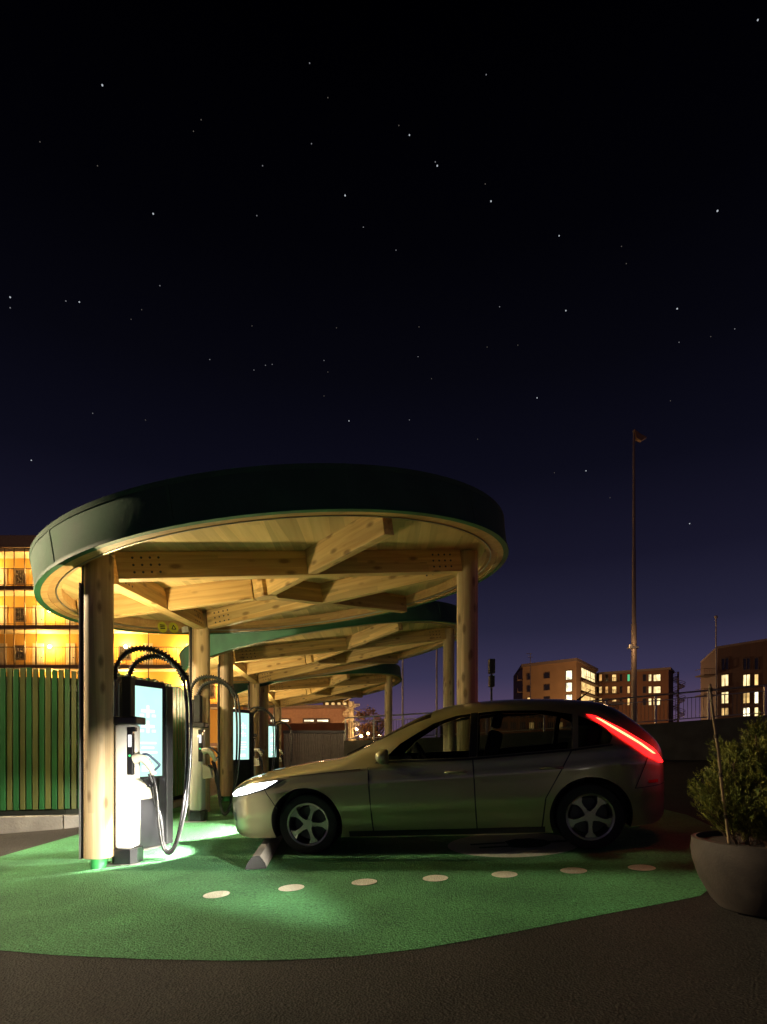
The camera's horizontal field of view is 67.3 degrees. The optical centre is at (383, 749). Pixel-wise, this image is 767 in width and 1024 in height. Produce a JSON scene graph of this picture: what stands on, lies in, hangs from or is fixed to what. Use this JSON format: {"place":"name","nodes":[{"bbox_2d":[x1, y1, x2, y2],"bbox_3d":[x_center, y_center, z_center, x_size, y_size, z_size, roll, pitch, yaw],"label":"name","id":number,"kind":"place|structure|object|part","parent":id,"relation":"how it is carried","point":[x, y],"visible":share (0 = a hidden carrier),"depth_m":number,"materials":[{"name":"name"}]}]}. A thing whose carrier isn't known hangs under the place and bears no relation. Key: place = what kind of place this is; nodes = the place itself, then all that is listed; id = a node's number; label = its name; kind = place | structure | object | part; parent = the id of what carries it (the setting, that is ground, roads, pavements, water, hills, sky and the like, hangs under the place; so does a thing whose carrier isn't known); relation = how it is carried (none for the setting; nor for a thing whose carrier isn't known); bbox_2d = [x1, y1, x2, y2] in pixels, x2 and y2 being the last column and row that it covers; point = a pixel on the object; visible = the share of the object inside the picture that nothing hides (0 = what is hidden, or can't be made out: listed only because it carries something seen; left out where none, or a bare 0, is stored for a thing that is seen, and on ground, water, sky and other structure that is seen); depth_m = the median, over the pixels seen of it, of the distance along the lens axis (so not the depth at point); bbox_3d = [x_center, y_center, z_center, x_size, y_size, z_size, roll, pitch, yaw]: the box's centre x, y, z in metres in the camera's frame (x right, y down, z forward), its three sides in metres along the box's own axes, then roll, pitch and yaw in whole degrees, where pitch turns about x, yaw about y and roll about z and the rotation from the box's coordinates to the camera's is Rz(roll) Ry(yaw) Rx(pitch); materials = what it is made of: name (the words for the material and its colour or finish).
{"place":"outdoors","nodes":[
{"label":"outdoors","id":0,"kind":"place"},
{"bbox_2d":[268,723,347,767],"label":"rusty wall","id":1,"kind":"structure","parent":0,"point":[317,726],"depth_m":34.79,"materials":[{"name":"orange metal"}]},
{"bbox_2d":[0,794,717,959],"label":"green pavement","id":2,"kind":"structure","parent":0,"point":[58,897],"depth_m":4.41,"materials":[{"name":"green paint"}]},
{"bbox_2d":[110,676,172,857],"bbox_3d":[-2.903,0.209,6.788,0.330,2.114,0.910,0,0,24],"label":"display kiosk","id":3,"kind":"object","parent":2,"relation":"on","point":[154,703],"visible":0.49,"depth_m":6.88,"materials":[{"name":"black plastic"}]},
{"bbox_2d":[106,645,192,866],"bbox_3d":[-2.448,0.064,6.075,0.838,2.319,0.351,0,0,0],"label":"charging post","id":4,"kind":"object","parent":2,"relation":"on","point":[131,789],"visible":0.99,"depth_m":6.00,"materials":[{"name":"white plastic"}]},
{"bbox_2d":[184,674,240,822],"bbox_3d":[-2.659,-0.012,9.011,0.838,2.319,0.351,0,0,0],"label":"charging post","id":5,"kind":"object","parent":2,"relation":"on","point":[201,771],"visible":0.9,"depth_m":8.94,"materials":[{"name":"white plastic"}]},
{"bbox_2d":[203,891,229,897],"bbox_3d":[-1.331,1.155,4.589,0.210,0.013,0.210,0,0,0],"label":"painted dot marking","id":6,"kind":"object","parent":2,"relation":"on","point":[216,894],"visible":1,"depth_m":4.59,"materials":[{"name":"paint"}]},
{"bbox_2d":[221,708,253,799],"bbox_3d":[-3.303,0.118,12.998,0.330,2.114,0.910,0,0,24],"label":"display kiosk","id":7,"kind":"object","parent":2,"relation":"on","point":[246,769],"visible":0.46,"depth_m":13.06,"materials":[{"name":"black plastic"}]},
{"bbox_2d":[250,706,275,775],"bbox_3d":[-3.338,-0.020,15.615,0.838,2.319,0.351,0,0,0],"label":"charging post","id":8,"kind":"object","parent":2,"relation":"on","point":[257,761],"visible":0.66,"depth_m":15.62,"materials":[{"name":"black plastic"}]},
{"bbox_2d":[245,835,282,869],"bbox_3d":[-1.269,1.049,6.258,0.200,0.120,1.674,0,1,-5],"label":"wheel stop","id":9,"kind":"object","parent":2,"relation":"on","point":[261,857],"visible":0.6,"depth_m":5.70,"materials":[{"name":"concrete"}]},
{"bbox_2d":[29,463,508,868],"bbox_3d":[-1.358,-0.872,7.944,6.022,4.225,6.033,0,0,0],"label":"charging canopy","id":10,"kind":"object","parent":2,"relation":"on","point":[199,558],"visible":1,"depth_m":6.01,"materials":[{"name":"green wood"}]},
{"bbox_2d":[268,724,278,770],"bbox_3d":[-3.923,0.152,19.648,0.330,2.114,0.910,0,0,24],"label":"display kiosk","id":11,"kind":"object","parent":2,"relation":"on","point":[276,766],"visible":0.35,"depth_m":19.74,"materials":[{"name":"white glass"}]},
{"bbox_2d":[275,721,292,766],"bbox_3d":[-4.008,0.017,22.715,0.838,2.319,0.351,0,0,0],"label":"charging post","id":12,"kind":"object","parent":2,"relation":"on","point":[282,753],"visible":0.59,"depth_m":22.75,"materials":[{"name":"black plastic"}]},
{"bbox_2d":[278,884,303,890],"bbox_3d":[-0.747,1.120,4.668,0.210,0.013,0.210,0,0,0],"label":"painted dot marking","id":13,"kind":"object","parent":2,"relation":"on","point":[293,887],"visible":1,"depth_m":4.67,"materials":[{"name":"paint"}]},
{"bbox_2d":[233,664,401,773],"bbox_3d":[-2.494,-0.920,21.354,6.377,4.194,6.392,0,0,0],"label":"charging canopy","id":14,"kind":"object","parent":2,"relation":"on","point":[358,683],"visible":0.73,"depth_m":20.45,"materials":[{"name":"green wood"}]},
{"bbox_2d":[179,601,456,800],"bbox_3d":[-1.446,-1.102,14.560,7.013,4.494,7.047,0,0,0],"label":"charging canopy","id":15,"kind":"object","parent":2,"relation":"on","point":[253,660],"visible":0.78,"depth_m":12.91,"materials":[{"name":"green wood"}]},
{"bbox_2d":[352,879,376,884],"bbox_3d":[-0.157,1.086,4.722,0.210,0.013,0.210,0,0,0],"label":"painted dot marking","id":16,"kind":"object","parent":2,"relation":"on","point":[364,881],"visible":1,"depth_m":4.72,"materials":[{"name":"paint"}]},
{"bbox_2d":[423,875,447,880],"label":"painted dot marking","id":17,"kind":"object","parent":2,"relation":"on","point":[435,878],"visible":1,"depth_m":4.72,"materials":[{"name":"paint"}]},
{"bbox_2d":[232,690,664,853],"bbox_3d":[0.579,0.222,6.488,4.636,1.554,2.220,-3,2,10],"label":"parked car","id":18,"kind":"object","parent":2,"relation":"on","point":[601,767],"visible":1,"depth_m":5.64,"materials":[{"name":"beige paint"}]},
{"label":"side window","id":19,"kind":"part","parent":18,"relation":"part of","materials":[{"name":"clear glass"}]},
{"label":"side window","id":20,"kind":"part","parent":18,"relation":"part of","materials":[{"name":"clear glass"}]},
{"bbox_2d":[491,871,517,877],"bbox_3d":[0.992,1.023,4.721,0.210,0.013,0.210,0,0,0],"label":"painted dot marking","id":21,"kind":"object","parent":2,"relation":"on","point":[504,874],"visible":1,"depth_m":4.72,"materials":[{"name":"paint"}]},
{"bbox_2d":[448,833,576,856],"bbox_3d":[1.322,0.969,5.919,1.320,0.081,1.240,0,0,0],"label":"painted badge marking","id":22,"kind":"object","parent":2,"relation":"on","point":[462,845],"visible":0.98,"depth_m":5.77,"materials":[{"name":"paint"}]},
{"bbox_2d":[470,838,567,847],"bbox_3d":[1.402,0.961,5.904,1.000,0.057,0.470,0,0,0],"label":"painted plug marking","id":23,"kind":"object","parent":22,"relation":"on","point":[525,843],"visible":0.91,"depth_m":5.89,"materials":[{"name":"white paint"}]},
{"bbox_2d":[560,867,586,873],"bbox_3d":[1.558,0.992,4.723,0.210,0.013,0.210,0,0,0],"label":"painted dot marking","id":24,"kind":"object","parent":2,"relation":"on","point":[573,870],"visible":1,"depth_m":4.72,"materials":[{"name":"paint"}]},
{"bbox_2d":[628,865,655,870],"bbox_3d":[2.105,0.962,4.695,0.210,0.013,0.210,0,0,0],"label":"painted dot marking","id":25,"kind":"object","parent":2,"relation":"on","point":[642,867],"visible":1,"depth_m":4.69,"materials":[{"name":"paint"}]},
{"bbox_2d":[0,760,766,1023],"bbox_3d":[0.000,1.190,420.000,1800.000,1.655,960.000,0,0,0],"label":"ground","id":26,"kind":"structure","parent":0,"point":[702,959],"depth_m":2.85,"materials":[{"name":"grey asphalt"}]},
{"bbox_2d":[0,667,188,833],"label":"slatted fence","id":27,"kind":"object","parent":26,"relation":"on","point":[39,750],"visible":0.38,"depth_m":8.94,"materials":[{"name":"green paint"}]},
{"bbox_2d":[0,535,242,764],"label":"gallery apartment block","id":28,"kind":"structure","parent":26,"relation":"on","point":[34,634],"depth_m":42.55,"materials":[{"name":"metal"}]},
{"bbox_2d":[0,569,6,585],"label":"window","id":29,"kind":"structure","parent":28,"relation":"in","point":[1,570],"depth_m":42.55,"materials":[{"name":"glass"}]},
{"bbox_2d":[0,605,6,624],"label":"door","id":30,"kind":"structure","parent":28,"relation":"in","point":[1,609],"depth_m":42.55,"materials":[{"name":"glass"}]},
{"bbox_2d":[0,643,6,663],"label":"door","id":31,"kind":"structure","parent":28,"relation":"in","point":[1,644],"depth_m":42.55,"materials":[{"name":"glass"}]},
{"bbox_2d":[16,569,23,583],"bbox_3d":[-26.856,-12.763,42.560,0.887,1.092,0.071,0,0,0],"label":"window","id":32,"kind":"structure","parent":28,"relation":"in","point":[19,572],"depth_m":42.53,"materials":[{"name":"black glass"}]},
{"bbox_2d":[16,608,23,621],"bbox_3d":[-26.856,-9.965,42.560,0.887,1.092,0.071,0,0,0],"label":"window","id":33,"kind":"structure","parent":28,"relation":"in","point":[19,611],"depth_m":42.53,"materials":[{"name":"black glass"}]},
{"bbox_2d":[15,645,25,659],"bbox_3d":[-26.856,-7.166,42.560,0.887,1.092,0.071,0,0,0],"label":"window","id":34,"kind":"structure","parent":28,"relation":"in","point":[19,651],"depth_m":42.53,"materials":[{"name":"black glass"}]},
{"bbox_2d":[33,605,43,624],"bbox_3d":[-25.525,-9.756,42.548,0.819,1.781,0.096,0,0,0],"label":"door","id":35,"kind":"structure","parent":28,"relation":"in","point":[38,609],"depth_m":42.55,"materials":[{"name":"metal"}]},
{"bbox_2d":[33,643,43,663],"bbox_3d":[-25.525,-6.958,42.548,0.819,1.781,0.096,0,0,0],"label":"door","id":36,"kind":"structure","parent":28,"relation":"in","point":[34,644],"depth_m":42.55,"materials":[{"name":"glass"}]},
{"bbox_2d":[66,643,74,663],"bbox_3d":[-23.137,-6.958,42.548,0.683,1.781,0.096,0,0,0],"label":"door","id":37,"kind":"structure","parent":28,"relation":"in","point":[67,644],"depth_m":42.55,"materials":[{"name":"glass"}]},
{"bbox_2d":[118,645,131,659],"bbox_3d":[-19.110,-7.166,42.560,0.956,1.092,0.071,0,0,0],"label":"window","id":38,"kind":"structure","parent":28,"relation":"in","point":[120,650],"depth_m":42.54,"materials":[{"name":"brown glass"}]},
{"bbox_2d":[143,643,152,663],"bbox_3d":[-17.404,-6.958,42.548,0.683,1.781,0.096,0,0,0],"label":"door","id":39,"kind":"structure","parent":28,"relation":"in","point":[150,644],"depth_m":42.55,"materials":[{"name":"glass"}]},
{"bbox_2d":[210,684,215,697],"bbox_3d":[-12.865,-4.368,42.560,0.887,1.092,0.071,0,0,0],"label":"window","id":40,"kind":"structure","parent":28,"relation":"in","point":[213,689],"depth_m":42.53,"materials":[{"name":"orange glass"}]},
{"bbox_2d":[242,705,348,740],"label":"rendered building","id":41,"kind":"structure","parent":26,"relation":"on","point":[314,714],"depth_m":46.00,"materials":[{"name":"brown"}]},
{"bbox_2d":[269,718,289,722],"bbox_3d":[-8.280,-2.300,45.930,1.687,0.383,0.140,0,0,0],"label":"window","id":42,"kind":"structure","parent":41,"relation":"in","point":[287,720],"depth_m":45.86,"materials":[{"name":"grey"}]},
{"bbox_2d":[303,718,314,722],"bbox_3d":[-5.942,-2.300,45.930,0.997,0.383,0.140,0,0,0],"label":"window","id":43,"kind":"structure","parent":41,"relation":"in","point":[305,720],"depth_m":45.86,"materials":[{"name":"grey"}]},
{"bbox_2d":[316,718,329,722],"bbox_3d":[-4.849,-2.300,45.930,1.112,0.383,0.140,0,0,0],"label":"window","id":44,"kind":"structure","parent":41,"relation":"in","point":[318,720],"depth_m":45.86,"materials":[{"name":"grey"}]},
{"bbox_2d":[283,730,346,766],"bbox_3d":[-3.650,0.076,31.200,3.180,2.152,2.500,0,0,0],"label":"shipping container","id":45,"kind":"object","parent":26,"relation":"on","point":[312,745],"visible":0.61,"depth_m":30.02,"materials":[{"name":"metal"}]},
{"bbox_2d":[323,700,349,704],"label":"lit upper block","id":46,"kind":"structure","parent":26,"relation":"on","point":[339,702],"depth_m":60.00,"materials":[{"name":"orange"}]},
{"bbox_2d":[342,698,359,740],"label":"spiral stair tower","id":47,"kind":"structure","parent":26,"relation":"on","point":[351,707],"depth_m":44.80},
{"bbox_2d":[355,721,383,739],"bbox_3d":[-1.644,-0.686,51.858,2.746,3.848,3.003,0,0,45],"label":"street tree","id":48,"kind":"object","parent":26,"relation":"on","point":[365,732],"visible":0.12,"depth_m":51.60,"materials":[{"name":"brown plant"}]},
{"bbox_2d":[354,705,394,739],"bbox_3d":[-0.482,-0.940,39.650,3.122,4.354,2.767,0,0,0],"label":"street tree","id":49,"kind":"object","parent":26,"relation":"on","point":[369,711],"visible":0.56,"depth_m":39.92,"materials":[{"name":"brown plant"}]},
{"bbox_2d":[402,660,403,713],"bbox_3d":[1.000,-2.031,30.000,0.133,5.777,0.140,0,0,0],"label":"flagpole","id":50,"kind":"object","parent":26,"relation":"on","point":[402,688],"visible":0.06,"depth_m":29.96,"materials":[{"name":"metal"}]},
{"bbox_2d":[436,649,437,736],"bbox_3d":[2.775,-2.680,30.000,0.133,6.879,0.140,0,0,0],"label":"flagpole","id":51,"kind":"object","parent":26,"relation":"on","point":[437,684],"visible":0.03,"depth_m":29.96,"materials":[{"name":"metal"}]},
{"bbox_2d":[488,659,494,729],"bbox_3d":[3.562,-1.130,18.980,0.200,3.693,0.280,0,0,0],"label":"signal post","id":52,"kind":"object","parent":26,"relation":"on","point":[491,671],"visible":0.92,"depth_m":18.85,"materials":[{"name":"black metal"}]},
{"bbox_2d":[526,653,531,698],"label":"antenna mast","id":53,"kind":"object","parent":26,"relation":"on","point":[530,673],"visible":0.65,"depth_m":74.96,"materials":[{"name":"metal"}]},
{"bbox_2d":[440,701,623,736],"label":"brown building","id":54,"kind":"structure","parent":26,"relation":"on","point":[522,722],"depth_m":61.16,"materials":[{"name":"grey"}]},
{"bbox_2d":[501,722,506,728],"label":"window","id":55,"kind":"structure","parent":54,"relation":"in","point":[502,724],"depth_m":61.90,"materials":[{"name":"black glass"}]},
{"bbox_2d":[510,722,516,728],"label":"window","id":56,"kind":"structure","parent":54,"relation":"in","point":[513,725],"depth_m":61.53,"materials":[{"name":"black glass"}]},
{"bbox_2d":[519,722,525,728],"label":"window","id":57,"kind":"structure","parent":54,"relation":"in","point":[522,725],"depth_m":61.20,"materials":[{"name":"black glass"}]},
{"bbox_2d":[529,722,534,728],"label":"window","id":58,"kind":"structure","parent":54,"relation":"in","point":[531,724],"depth_m":60.86,"materials":[{"name":"yellow glass"}]},
{"bbox_2d":[538,722,542,728],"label":"window","id":59,"kind":"structure","parent":54,"relation":"in","point":[540,724],"depth_m":60.55,"materials":[{"name":"black glass"}]},
{"bbox_2d":[548,722,553,727],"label":"window","id":60,"kind":"structure","parent":54,"relation":"in","point":[550,724],"depth_m":60.19,"materials":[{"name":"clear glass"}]},
{"bbox_2d":[566,722,571,728],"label":"window","id":61,"kind":"structure","parent":54,"relation":"in","point":[570,724],"depth_m":59.58,"materials":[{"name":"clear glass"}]},
{"bbox_2d":[344,715,766,759],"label":"ramp wall","id":62,"kind":"structure","parent":26,"relation":"on","point":[684,740],"depth_m":21.11,"materials":[{"name":"concrete"}]},
{"bbox_2d":[345,684,766,740],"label":"ramp railing","id":63,"kind":"object","parent":62,"relation":"on","point":[764,701],"visible":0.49,"depth_m":21.52,"materials":[{"name":"metal"}]},
{"bbox_2d":[513,658,600,701],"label":"tan apartment block","id":64,"kind":"structure","parent":26,"relation":"on","point":[573,679],"depth_m":145.58,"materials":[{"name":"brown brick"}]},
{"bbox_2d":[544,672,549,678],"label":"window","id":65,"kind":"structure","parent":64,"relation":"in","point":[546,674],"depth_m":145.29,"materials":[{"name":"black glass"}]},
{"bbox_2d":[544,684,549,690],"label":"window","id":66,"kind":"structure","parent":64,"relation":"in","point":[546,686],"depth_m":145.32,"materials":[{"name":"black glass"}]},
{"bbox_2d":[566,670,572,679],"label":"window","id":67,"kind":"structure","parent":64,"relation":"in","point":[569,673],"depth_m":141.16,"materials":[{"name":"grey glass"}]},
{"bbox_2d":[566,682,572,691],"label":"window","id":68,"kind":"structure","parent":64,"relation":"in","point":[569,685],"depth_m":141.16,"materials":[{"name":"grey glass"}]},
{"bbox_2d":[566,694,572,699],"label":"window","id":69,"kind":"structure","parent":64,"relation":"in","point":[568,696],"depth_m":141.16,"materials":[{"name":"grey glass"}]},
{"bbox_2d":[581,667,594,682],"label":"window","id":70,"kind":"structure","parent":64,"relation":"in","point":[585,674],"depth_m":149.13,"materials":[{"name":"yellow glass"}]},
{"bbox_2d":[581,680,594,694],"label":"window","id":71,"kind":"structure","parent":64,"relation":"in","point":[585,687],"depth_m":149.13,"materials":[{"name":"yellow glass"}]},
{"bbox_2d":[581,694,594,700],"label":"window","id":72,"kind":"structure","parent":64,"relation":"in","point":[585,698],"depth_m":148.23,"materials":[{"name":"yellow glass"}]},
{"bbox_2d":[627,429,645,721],"bbox_3d":[14.077,-8.697,31.950,1.020,18.125,0.400,0,0,0],"label":"light mast","id":73,"kind":"object","parent":26,"relation":"on","point":[639,438],"visible":0.95,"depth_m":31.92,"materials":[{"name":"grey metal"}]},
{"bbox_2d":[597,667,685,724],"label":"red apartment block","id":74,"kind":"structure","parent":26,"relation":"on","point":[617,684],"depth_m":153.71,"materials":[{"name":"grey"}]},
{"bbox_2d":[612,686,616,692],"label":"window","id":75,"kind":"structure","parent":74,"relation":"in","point":[614,688],"depth_m":157.55,"materials":[{"name":"yellow glass"}]},
{"bbox_2d":[653,674,660,681],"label":"window","id":76,"kind":"structure","parent":74,"relation":"in","point":[656,677],"depth_m":151.52,"materials":[{"name":"yellow glass"}]},
{"bbox_2d":[653,686,660,693],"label":"window","id":77,"kind":"structure","parent":74,"relation":"in","point":[656,689],"depth_m":151.52,"materials":[{"name":"yellow glass"}]},
{"bbox_2d":[653,698,660,705],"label":"window","id":78,"kind":"structure","parent":74,"relation":"in","point":[658,702],"depth_m":151.30,"materials":[{"name":"yellow glass"}]},
{"bbox_2d":[714,615,717,718],"bbox_3d":[23.100,-4.479,40.000,0.228,9.682,0.240,0,0,0],"label":"flagpole","id":79,"kind":"object","parent":26,"relation":"on","point":[715,616],"visible":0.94,"depth_m":39.96,"materials":[{"name":"metal"}]},
{"bbox_2d":[690,831,766,917],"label":"planter pot","id":80,"kind":"object","parent":26,"relation":"on","point":[732,876],"visible":0.9,"depth_m":3.42,"materials":[{"name":"grey concrete"}]},
{"bbox_2d":[708,684,730,843],"bbox_3d":[1.997,0.119,3.416,0.230,1.003,0.021,0,0,-31],"label":"plant stake","id":81,"kind":"object","parent":80,"relation":"in","point":[720,773],"visible":0.94,"depth_m":3.41,"materials":[{"name":"brown wood"}]},
{"bbox_2d":[687,710,766,847],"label":"conifer shrub","id":82,"kind":"object","parent":80,"relation":"in","point":[744,768],"visible":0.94,"depth_m":3.51,"materials":[{"name":"green plant"}]},
{"bbox_2d":[695,638,766,719],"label":"brown apartment block","id":83,"kind":"structure","parent":26,"relation":"on","point":[741,664],"depth_m":93.13,"materials":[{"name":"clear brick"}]},
{"bbox_2d":[721,657,728,670],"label":"window","id":84,"kind":"structure","parent":83,"relation":"in","point":[724,661],"depth_m":94.77,"materials":[{"name":"black glass"}]},
{"bbox_2d":[721,674,728,686],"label":"window","id":85,"kind":"structure","parent":83,"relation":"in","point":[724,677],"depth_m":94.77,"materials":[{"name":"yellow glass"}]},
{"bbox_2d":[721,691,728,703],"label":"window","id":86,"kind":"structure","parent":83,"relation":"in","point":[725,692],"depth_m":94.70,"materials":[{"name":"yellow glass"}]},
{"bbox_2d":[721,707,728,716],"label":"window","id":87,"kind":"structure","parent":83,"relation":"in","point":[722,708],"depth_m":94.74,"materials":[{"name":"yellow glass"}]},
{"bbox_2d":[742,657,750,670],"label":"window","id":88,"kind":"structure","parent":83,"relation":"in","point":[746,662],"depth_m":91.57,"materials":[{"name":"black glass"}]},
{"bbox_2d":[742,674,750,685],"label":"window","id":89,"kind":"structure","parent":83,"relation":"in","point":[746,678],"depth_m":91.57,"materials":[{"name":"yellow glass"}]},
{"bbox_2d":[742,691,750,703],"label":"window","id":90,"kind":"structure","parent":83,"relation":"in","point":[743,694],"depth_m":91.57,"materials":[{"name":"yellow"}]},
{"bbox_2d":[742,707,750,716],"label":"window","id":91,"kind":"structure","parent":83,"relation":"in","point":[743,708],"depth_m":91.57,"materials":[{"name":"grey glass"}]},
{"bbox_2d":[754,692,757,703],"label":"window","id":92,"kind":"structure","parent":83,"relation":"in","point":[755,693],"depth_m":90.27,"materials":[{"name":"grey glass"}]},
{"bbox_2d":[754,657,758,669],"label":"window","id":93,"kind":"structure","parent":83,"relation":"in","point":[756,660],"depth_m":90.23,"materials":[{"name":"black glass"}]},
{"bbox_2d":[754,674,758,684],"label":"window","id":94,"kind":"structure","parent":83,"relation":"in","point":[756,676],"depth_m":90.23,"materials":[{"name":"yellow glass"}]},
{"bbox_2d":[754,707,758,715],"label":"window","id":95,"kind":"structure","parent":83,"relation":"in","point":[755,708],"depth_m":90.23,"materials":[{"name":"yellow glass"}]},
{"bbox_2d":[0,0,766,738],"label":"sky","id":96,"kind":"structure","parent":0,"point":[601,126],"materials":[{"name":"black"}]},
{"bbox_2d":[9,19,758,523],"bbox_3d":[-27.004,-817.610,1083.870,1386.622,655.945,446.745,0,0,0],"label":"stars","id":97,"kind":"object","parent":96,"relation":"in","point":[345,195],"visible":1,"depth_m":1057.50,"materials":[{"name":"white"}]}
]}

